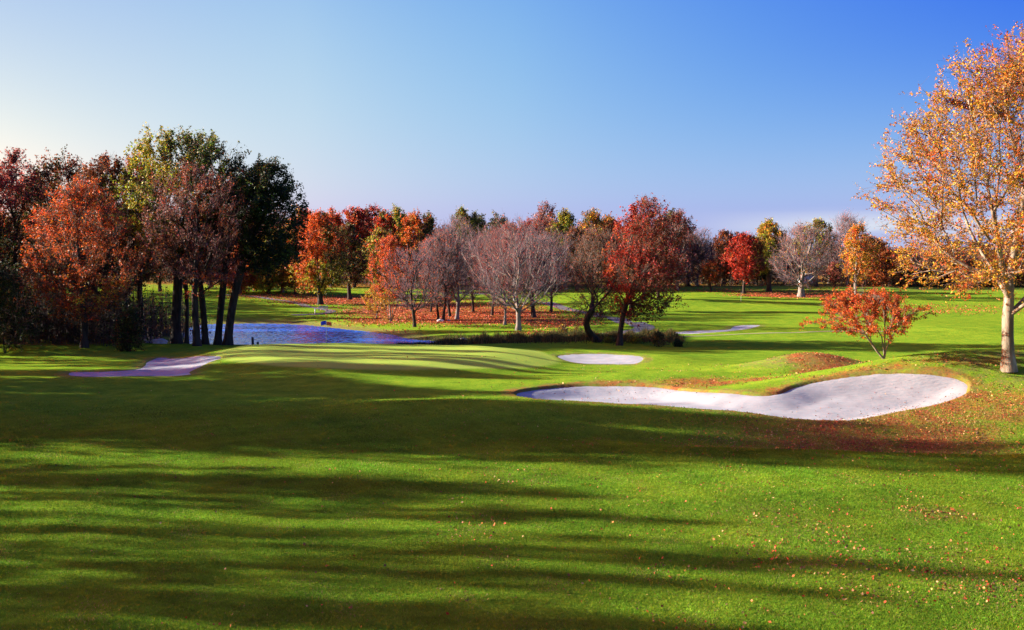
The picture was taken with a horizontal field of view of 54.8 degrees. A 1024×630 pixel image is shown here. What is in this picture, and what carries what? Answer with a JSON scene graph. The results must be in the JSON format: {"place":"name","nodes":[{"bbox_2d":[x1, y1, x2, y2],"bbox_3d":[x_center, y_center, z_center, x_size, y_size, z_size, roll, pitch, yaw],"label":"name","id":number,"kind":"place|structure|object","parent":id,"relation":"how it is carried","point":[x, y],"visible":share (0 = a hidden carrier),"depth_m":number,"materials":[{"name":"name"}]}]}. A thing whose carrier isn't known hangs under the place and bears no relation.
{"place":"outdoors","nodes":[
{"label":"outdoors","id":0,"kind":"place"},
{"bbox_2d":[226,294,335,314],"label":"cart path","id":1,"kind":"structure","parent":0,"point":[309,306],"depth_m":182.77,"materials":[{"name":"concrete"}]},
{"bbox_2d":[182,323,435,344],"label":"pond water","id":2,"kind":"structure","parent":0,"point":[243,334],"depth_m":126.22,"materials":[{"name":"blue liquid"}]},
{"bbox_2d":[0,266,1023,629],"bbox_3d":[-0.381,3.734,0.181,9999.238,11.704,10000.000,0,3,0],"label":"ground","id":3,"kind":"structure","parent":0,"point":[30,374],"depth_m":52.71,"materials":[{"name":"green plant"}]},
{"bbox_2d":[0,215,16,320],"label":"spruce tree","id":4,"kind":"object","parent":3,"relation":"on","point":[10,263],"visible":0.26,"depth_m":110.46,"materials":[{"name":"green plant"}]},
{"bbox_2d":[0,247,41,295],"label":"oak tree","id":5,"kind":"object","parent":3,"relation":"on","point":[11,265],"visible":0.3,"depth_m":108.54,"materials":[{"name":"brown plant"}]},
{"bbox_2d":[0,256,51,353],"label":"shrub","id":6,"kind":"object","parent":3,"relation":"on","point":[6,283],"visible":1,"depth_m":93.77,"materials":[{"name":"green plant"}]},
{"bbox_2d":[0,147,57,330],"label":"maple tree","id":7,"kind":"object","parent":3,"relation":"on","point":[8,185],"visible":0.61,"depth_m":110.80,"materials":[{"name":"red plant"}]},
{"bbox_2d":[2,170,66,312],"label":"oak tree","id":8,"kind":"object","parent":3,"relation":"on","point":[18,261],"visible":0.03,"depth_m":133.25,"materials":[{"name":"red plant"}]},
{"bbox_2d":[2,145,109,329],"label":"maple tree","id":9,"kind":"object","parent":3,"relation":"on","point":[68,173],"visible":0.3,"depth_m":113.55,"materials":[{"name":"red plant"}]},
{"bbox_2d":[11,168,155,347],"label":"maple tree","id":10,"kind":"object","parent":3,"relation":"on","point":[81,309],"visible":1,"depth_m":97.72,"materials":[{"name":"orange plant"}]},
{"bbox_2d":[48,175,135,295],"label":"oak tree","id":11,"kind":"object","parent":3,"relation":"on","point":[106,264],"visible":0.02,"depth_m":132.95,"materials":[{"name":"brown plant"}]},
{"bbox_2d":[0,273,212,345],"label":"undergrowth","id":12,"kind":"object","parent":3,"relation":"on","point":[154,326],"visible":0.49,"depth_m":107.05,"materials":[{"name":"green plant"}]},
{"bbox_2d":[48,150,169,329],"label":"maple tree","id":13,"kind":"object","parent":3,"relation":"on","point":[102,165],"visible":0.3,"depth_m":110.80,"materials":[{"name":"red plant"}]},
{"bbox_2d":[98,225,149,299],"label":"oak tree","id":14,"kind":"object","parent":3,"relation":"on","point":[132,283],"visible":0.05,"depth_m":160.14,"materials":[{"name":"brown plant"}]},
{"bbox_2d":[106,295,145,351],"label":"shrub","id":15,"kind":"object","parent":3,"relation":"on","point":[130,320],"visible":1,"depth_m":94.08,"materials":[{"name":"green plant"}]},
{"bbox_2d":[103,149,169,334],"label":"maple tree","id":16,"kind":"object","parent":3,"relation":"on","point":[138,275],"visible":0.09,"depth_m":117.10,"materials":[{"name":"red plant"}]},
{"bbox_2d":[69,356,220,376],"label":"bunker sand","id":17,"kind":"structure","parent":3,"relation":"on","point":[167,367],"depth_m":75.51,"materials":[{"name":"white sand"}]},
{"bbox_2d":[148,235,174,291],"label":"oak tree","id":18,"kind":"object","parent":3,"relation":"on","point":[159,280],"visible":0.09,"depth_m":221.58,"materials":[{"name":"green plant"}]},
{"bbox_2d":[100,121,257,343],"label":"oak tree","id":19,"kind":"object","parent":3,"relation":"on","point":[193,148],"visible":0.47,"depth_m":108.62,"materials":[{"name":"green plant"}]},
{"bbox_2d":[156,203,204,343],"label":"maple tree","id":20,"kind":"object","parent":3,"relation":"on","point":[186,336],"visible":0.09,"depth_m":113.00,"materials":[{"name":"brown plant"}]},
{"bbox_2d":[132,154,256,345],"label":"maple tree","id":21,"kind":"object","parent":3,"relation":"on","point":[197,241],"visible":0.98,"depth_m":102.61,"materials":[{"name":"brown plant"}]},
{"bbox_2d":[170,192,239,344],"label":"maple tree","id":22,"kind":"object","parent":3,"relation":"on","point":[204,327],"visible":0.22,"depth_m":109.50,"materials":[{"name":"brown plant"}]},
{"bbox_2d":[220,245,258,293],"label":"woodland tree","id":23,"kind":"object","parent":3,"relation":"on","point":[245,281],"visible":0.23,"depth_m":214.15,"materials":[{"name":"plant"}]},
{"bbox_2d":[203,167,277,344],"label":"oak tree","id":24,"kind":"object","parent":3,"relation":"on","point":[217,340],"visible":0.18,"depth_m":108.66,"materials":[{"name":"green plant"}]},
{"bbox_2d":[219,153,313,344],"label":"oak tree","id":25,"kind":"object","parent":3,"relation":"on","point":[262,194],"visible":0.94,"depth_m":106.25,"materials":[{"name":"green plant"}]},
{"bbox_2d":[248,237,290,293],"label":"woodland tree","id":26,"kind":"object","parent":3,"relation":"on","point":[269,286],"visible":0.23,"depth_m":214.44,"materials":[{"name":"green plant"}]},
{"bbox_2d":[260,259,299,291],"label":"woodland tree","id":27,"kind":"object","parent":3,"relation":"on","point":[282,288],"visible":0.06,"depth_m":219.40,"materials":[{"name":"green plant"}]},
{"bbox_2d":[272,222,317,294],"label":"woodland tree","id":28,"kind":"object","parent":3,"relation":"on","point":[293,284],"visible":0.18,"depth_m":211.95,"materials":[{"name":"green plant"}]},
{"bbox_2d":[286,207,351,304],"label":"oak tree","id":29,"kind":"object","parent":3,"relation":"on","point":[325,236],"visible":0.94,"depth_m":186.96,"materials":[{"name":"orange plant"}]},
{"bbox_2d":[312,206,353,286],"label":"woodland tree","id":30,"kind":"object","parent":3,"relation":"on","point":[331,215],"visible":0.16,"depth_m":248.49,"materials":[{"name":"orange plant"}]},
{"bbox_2d":[332,222,368,299],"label":"oak tree","id":31,"kind":"object","parent":3,"relation":"on","point":[350,232],"visible":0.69,"depth_m":203.15,"materials":[{"name":"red plant"}]},
{"bbox_2d":[333,205,374,286],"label":"woodland tree","id":32,"kind":"object","parent":3,"relation":"on","point":[357,216],"visible":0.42,"depth_m":246.29,"materials":[{"name":"red plant"}]},
{"bbox_2d":[355,204,387,285],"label":"woodland tree","id":33,"kind":"object","parent":3,"relation":"on","point":[369,213],"visible":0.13,"depth_m":255.76,"materials":[{"name":"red plant"}]},
{"bbox_2d":[360,282,391,317],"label":"maple tree","id":34,"kind":"object","parent":3,"relation":"on","point":[374,296],"visible":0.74,"depth_m":153.65,"materials":[{"name":"orange plant"}]},
{"bbox_2d":[356,227,397,290],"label":"woodland tree","id":35,"kind":"object","parent":3,"relation":"on","point":[375,236],"visible":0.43,"depth_m":226.38,"materials":[{"name":"orange plant"}]},
{"bbox_2d":[368,207,400,288],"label":"woodland tree","id":36,"kind":"object","parent":3,"relation":"on","point":[384,221],"visible":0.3,"depth_m":238.63,"materials":[{"name":"plant"}]},
{"bbox_2d":[365,233,413,321],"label":"maple tree","id":37,"kind":"object","parent":3,"relation":"on","point":[385,246],"visible":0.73,"depth_m":146.27,"materials":[{"name":"orange plant"}]},
{"bbox_2d":[387,203,411,285],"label":"woodland tree","id":38,"kind":"object","parent":3,"relation":"on","point":[397,214],"visible":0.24,"depth_m":253.18,"materials":[{"name":"green plant"}]},
{"bbox_2d":[393,206,430,288],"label":"woodland tree","id":39,"kind":"object","parent":3,"relation":"on","point":[415,225],"visible":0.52,"depth_m":236.10,"materials":[{"name":"orange plant"}]},
{"bbox_2d":[377,246,447,326],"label":"cherry tree","id":40,"kind":"object","parent":3,"relation":"on","point":[420,259],"visible":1,"depth_m":137.49,"materials":[{"name":"brown plant"}]},
{"bbox_2d":[410,210,441,275],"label":"woodland tree","id":41,"kind":"object","parent":3,"relation":"on","point":[429,224],"visible":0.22,"depth_m":253.41,"materials":[{"name":"green plant"}]},
{"bbox_2d":[414,234,445,311],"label":"maple tree","id":42,"kind":"object","parent":3,"relation":"on","point":[428,267],"visible":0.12,"depth_m":167.84,"materials":[{"name":"red plant"}]},
{"bbox_2d":[418,248,459,319],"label":"cherry tree","id":43,"kind":"object","parent":3,"relation":"on","point":[433,299],"visible":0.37,"depth_m":152.21,"materials":[{"name":"brown plant"}]},
{"bbox_2d":[421,226,465,319],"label":"cherry tree","id":44,"kind":"object","parent":3,"relation":"on","point":[440,249],"visible":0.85,"depth_m":151.01,"materials":[{"name":"brown plant"}]},
{"bbox_2d":[427,223,467,281],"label":"woodland tree","id":45,"kind":"object","parent":3,"relation":"on","point":[447,238],"visible":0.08,"depth_m":234.55,"materials":[{"name":"brown plant"}]},
{"bbox_2d":[436,236,469,316],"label":"cherry tree","id":46,"kind":"object","parent":3,"relation":"on","point":[449,311],"visible":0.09,"depth_m":158.68,"materials":[{"name":"brown plant"}]},
{"bbox_2d":[410,211,501,319],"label":"cherry tree","id":47,"kind":"object","parent":3,"relation":"on","point":[458,298],"visible":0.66,"depth_m":152.48,"materials":[{"name":"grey plant"}]},
{"bbox_2d":[451,206,483,285],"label":"woodland tree","id":48,"kind":"object","parent":3,"relation":"on","point":[474,220],"visible":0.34,"depth_m":248.53,"materials":[{"name":"green plant"}]},
{"bbox_2d":[457,229,493,311],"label":"cherry tree","id":49,"kind":"object","parent":3,"relation":"on","point":[473,296],"visible":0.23,"depth_m":168.95,"materials":[{"name":"brown plant"}]},
{"bbox_2d":[467,213,491,277],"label":"woodland tree","id":50,"kind":"object","parent":3,"relation":"on","point":[482,223],"visible":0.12,"depth_m":260.25,"materials":[{"name":"green plant"}]},
{"bbox_2d":[458,224,516,314],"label":"cherry tree","id":51,"kind":"object","parent":3,"relation":"on","point":[492,308],"visible":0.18,"depth_m":161.16,"materials":[{"name":"brown plant"}]},
{"bbox_2d":[483,210,508,264],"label":"woodland tree","id":52,"kind":"object","parent":3,"relation":"on","point":[492,222],"visible":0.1,"depth_m":256.81,"materials":[{"name":"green plant"}]},
{"bbox_2d":[470,231,529,324],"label":"cherry tree","id":53,"kind":"object","parent":3,"relation":"on","point":[502,277],"visible":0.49,"depth_m":138.97,"materials":[{"name":"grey plant"}]},
{"bbox_2d":[487,221,533,281],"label":"woodland tree","id":54,"kind":"object","parent":3,"relation":"on","point":[512,226],"visible":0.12,"depth_m":238.45,"materials":[{"name":"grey plant"}]},
{"bbox_2d":[10,349,1023,629],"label":"fallen leaves","id":55,"kind":"object","parent":3,"relation":"on","point":[788,485],"visible":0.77,"depth_m":42.19,"materials":[{"name":"orange plant"}]},
{"bbox_2d":[458,210,581,329],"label":"cherry tree","id":56,"kind":"object","parent":3,"relation":"on","point":[515,284],"visible":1,"depth_m":127.95,"materials":[{"name":"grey plant"}]},
{"bbox_2d":[512,218,543,282],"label":"woodland tree","id":57,"kind":"object","parent":3,"relation":"on","point":[529,221],"visible":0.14,"depth_m":244.47,"materials":[{"name":"brown plant"}]},
{"bbox_2d":[508,221,567,317],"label":"cherry tree","id":58,"kind":"object","parent":3,"relation":"on","point":[533,312],"visible":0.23,"depth_m":156.09,"materials":[{"name":"brown plant"}]},
{"bbox_2d":[396,327,687,344],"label":"reeds","id":59,"kind":"object","parent":3,"relation":"on","point":[552,335],"visible":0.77,"depth_m":110.93,"materials":[{"name":"green plant"}]},
{"bbox_2d":[530,200,563,280],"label":"woodland tree","id":60,"kind":"object","parent":3,"relation":"on","point":[542,214],"visible":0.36,"depth_m":252.38,"materials":[{"name":"red plant"}]},
{"bbox_2d":[528,230,573,311],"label":"cherry tree","id":61,"kind":"object","parent":3,"relation":"on","point":[561,260],"visible":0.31,"depth_m":166.61,"materials":[{"name":"brown plant"}]},
{"bbox_2d":[545,207,580,281],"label":"woodland tree","id":62,"kind":"object","parent":3,"relation":"on","point":[566,219],"visible":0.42,"depth_m":248.02,"materials":[{"name":"green plant"}]},
{"bbox_2d":[556,221,595,290],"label":"woodland tree","id":63,"kind":"object","parent":3,"relation":"on","point":[575,232],"visible":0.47,"depth_m":232.64,"materials":[{"name":"brown plant"}]},
{"bbox_2d":[144,267,1023,287],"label":"undergrowth","id":64,"kind":"object","parent":3,"relation":"on","point":[366,279],"visible":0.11,"depth_m":251.56,"materials":[{"name":"green plant"}]},
{"bbox_2d":[571,207,613,285],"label":"woodland tree","id":65,"kind":"object","parent":3,"relation":"on","point":[591,216],"visible":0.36,"depth_m":244.65,"materials":[{"name":"orange plant"}]},
{"bbox_2d":[562,222,636,341],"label":"locust tree","id":66,"kind":"object","parent":3,"relation":"on","point":[592,311],"visible":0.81,"depth_m":106.97,"materials":[{"name":"brown plant"}]},
{"bbox_2d":[558,354,642,363],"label":"bunker sand","id":67,"kind":"structure","parent":3,"relation":"on","point":[601,359],"depth_m":86.31,"materials":[{"name":"white sand"}]},
{"bbox_2d":[596,211,622,281],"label":"woodland tree","id":68,"kind":"object","parent":3,"relation":"on","point":[608,220],"visible":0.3,"depth_m":249.98,"materials":[{"name":"brown plant"}]},
{"bbox_2d":[603,333,615,342],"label":"shrub","id":69,"kind":"object","parent":3,"relation":"on","point":[608,338],"visible":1,"depth_m":107.13,"materials":[{"name":"green plant"}]},
{"bbox_2d":[206,287,1023,334],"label":"leaf carpet","id":70,"kind":"object","parent":3,"relation":"on","point":[474,316],"visible":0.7,"depth_m":167.93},
{"bbox_2d":[616,235,646,308],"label":"maple tree","id":71,"kind":"object","parent":3,"relation":"on","point":[639,280],"visible":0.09,"depth_m":171.27,"materials":[{"name":"red plant"}]},
{"bbox_2d":[626,334,642,343],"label":"shrub","id":72,"kind":"object","parent":3,"relation":"on","point":[633,339],"visible":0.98,"depth_m":106.92,"materials":[{"name":"green plant"}]},
{"bbox_2d":[599,192,696,345],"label":"maple tree","id":73,"kind":"object","parent":3,"relation":"on","point":[632,229],"visible":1,"depth_m":102.62,"materials":[{"name":"red plant"}]},
{"bbox_2d":[647,329,668,346],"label":"shrub","id":74,"kind":"object","parent":3,"relation":"on","point":[658,337],"visible":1,"depth_m":101.88,"materials":[{"name":"green plant"}]},
{"bbox_2d":[650,233,673,295],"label":"maple tree","id":75,"kind":"object","parent":3,"relation":"on","point":[664,250],"visible":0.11,"depth_m":206.84,"materials":[{"name":"red plant"}]},
{"bbox_2d":[661,207,698,290],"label":"woodland tree","id":76,"kind":"object","parent":3,"relation":"on","point":[680,224],"visible":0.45,"depth_m":230.68,"materials":[{"name":"grey plant"}]},
{"bbox_2d":[677,233,712,285],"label":"woodland tree","id":77,"kind":"object","parent":3,"relation":"on","point":[693,251],"visible":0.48,"depth_m":248.34,"materials":[{"name":"brown plant"}]},
{"bbox_2d":[683,227,716,284],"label":"ash tree","id":78,"kind":"object","parent":3,"relation":"on","point":[705,242],"visible":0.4,"depth_m":251.06,"materials":[{"name":"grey plant"}]},
{"bbox_2d":[685,245,722,284],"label":"woodland tree","id":79,"kind":"object","parent":3,"relation":"on","point":[701,278],"visible":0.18,"depth_m":260.28,"materials":[{"name":"brown plant"}]},
{"bbox_2d":[698,259,723,290],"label":"maple tree","id":80,"kind":"object","parent":3,"relation":"on","point":[706,271],"visible":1,"depth_m":229.44,"materials":[{"name":"red plant"}]},
{"bbox_2d":[676,325,759,333],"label":"bunker sand","id":81,"kind":"structure","parent":3,"relation":"on","point":[741,327],"depth_m":122.72,"materials":[{"name":"white sand"}]},
{"bbox_2d":[706,229,738,283],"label":"oak tree","id":82,"kind":"object","parent":3,"relation":"on","point":[719,244],"visible":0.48,"depth_m":260.40,"materials":[{"name":"brown plant"}]},
{"bbox_2d":[719,231,757,283],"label":"woodland tree","id":83,"kind":"object","parent":3,"relation":"on","point":[727,245],"visible":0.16,"depth_m":260.29,"materials":[{"name":"brown plant"}]},
{"bbox_2d":[517,374,967,420],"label":"bunker sand","id":84,"kind":"structure","parent":3,"relation":"on","point":[852,397],"depth_m":59.45,"materials":[{"name":"white sand"}]},
{"bbox_2d":[718,230,767,293],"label":"maple tree","id":85,"kind":"object","parent":3,"relation":"on","point":[747,247],"visible":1,"depth_m":221.94,"materials":[{"name":"red plant"}]},
{"bbox_2d":[740,235,777,284],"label":"woodland tree","id":86,"kind":"object","parent":3,"relation":"on","point":[764,276],"visible":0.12,"depth_m":253.74,"materials":[{"name":"brown plant"}]},
{"bbox_2d":[751,217,792,291],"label":"oak tree","id":87,"kind":"object","parent":3,"relation":"on","point":[766,230],"visible":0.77,"depth_m":227.96,"materials":[{"name":"yellow plant"}]},
{"bbox_2d":[763,239,809,283],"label":"woodland tree","id":88,"kind":"object","parent":3,"relation":"on","point":[789,265],"visible":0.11,"depth_m":259.53,"materials":[{"name":"brown plant"}]},
{"bbox_2d":[765,219,839,296],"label":"ash tree","id":89,"kind":"object","parent":3,"relation":"on","point":[797,234],"visible":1,"depth_m":210.78,"materials":[{"name":"grey plant"}]},
{"bbox_2d":[792,218,836,286],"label":"oak tree","id":90,"kind":"object","parent":3,"relation":"on","point":[818,224],"visible":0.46,"depth_m":243.45,"materials":[{"name":"brown plant"}]},
{"bbox_2d":[810,234,844,282],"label":"woodland tree","id":91,"kind":"object","parent":3,"relation":"on","point":[834,257],"visible":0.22,"depth_m":266.88,"materials":[{"name":"grey plant"}]},
{"bbox_2d":[826,261,844,287],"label":"maple tree","id":92,"kind":"object","parent":3,"relation":"on","point":[836,274],"visible":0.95,"depth_m":238.19,"materials":[{"name":"red plant"}]},
{"bbox_2d":[827,208,870,284],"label":"ash tree","id":93,"kind":"object","parent":3,"relation":"on","point":[845,222],"visible":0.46,"depth_m":253.15,"materials":[{"name":"grey plant"}]},
{"bbox_2d":[835,222,879,293],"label":"maple tree","id":94,"kind":"object","parent":3,"relation":"on","point":[857,246],"visible":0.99,"depth_m":199.66,"materials":[{"name":"orange plant"}]},
{"bbox_2d":[842,234,884,282],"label":"woodland tree","id":95,"kind":"object","parent":3,"relation":"on","point":[873,241],"visible":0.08,"depth_m":260.90,"materials":[{"name":"brown plant"}]},
{"bbox_2d":[799,284,936,358],"bbox_3d":[22.355,0.485,63.334,8.281,4.949,8.120,0,3,0],"label":"dogwood tree","id":96,"kind":"object","parent":3,"relation":"on","point":[872,308],"visible":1,"depth_m":63.00,"materials":[{"name":"red plant"}]},
{"bbox_2d":[861,245,909,286],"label":"woodland tree","id":97,"kind":"object","parent":3,"relation":"on","point":[888,255],"visible":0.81,"depth_m":248.06,"materials":[{"name":"orange plant"}]},
{"bbox_2d":[889,248,926,285],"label":"woodland tree","id":98,"kind":"object","parent":3,"relation":"on","point":[906,253],"visible":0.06,"depth_m":254.22,"materials":[{"name":"orange plant"}]},
{"bbox_2d":[898,256,945,286],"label":"woodland tree","id":99,"kind":"object","parent":3,"relation":"on","point":[914,279],"visible":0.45,"depth_m":247.88,"materials":[{"name":"brown plant"}]},
{"bbox_2d":[916,249,956,284],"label":"woodland tree","id":100,"kind":"object","parent":3,"relation":"on","point":[933,259],"visible":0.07,"depth_m":256.42,"materials":[{"name":"orange plant"}]},
{"bbox_2d":[850,20,1023,371],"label":"sycamore tree","id":101,"kind":"object","parent":3,"relation":"on","point":[1003,93],"visible":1,"depth_m":59.26,"materials":[{"name":"orange plant"}]},
{"bbox_2d":[936,249,986,286],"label":"woodland tree","id":102,"kind":"object","parent":3,"relation":"on","point":[968,262],"visible":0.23,"depth_m":248.12,"materials":[{"name":"brown plant"}]},
{"bbox_2d":[971,252,1023,286],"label":"woodland tree","id":103,"kind":"object","parent":3,"relation":"on","point":[1007,262],"visible":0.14,"depth_m":247.27,"materials":[{"name":"brown plant"}]},
{"bbox_2d":[0,0,1023,263],"label":"sky","id":104,"kind":"structure","parent":0,"point":[736,115],"materials":[{"name":"blue"}]},
{"bbox_2d":[542,302,654,333],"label":"cart path","id":105,"kind":"structure","parent":0,"point":[634,325],"depth_m":143.00,"materials":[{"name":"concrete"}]},
{"bbox_2d":[682,331,905,336],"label":"worn track","id":106,"kind":"structure","parent":0,"point":[775,332],"depth_m":117.59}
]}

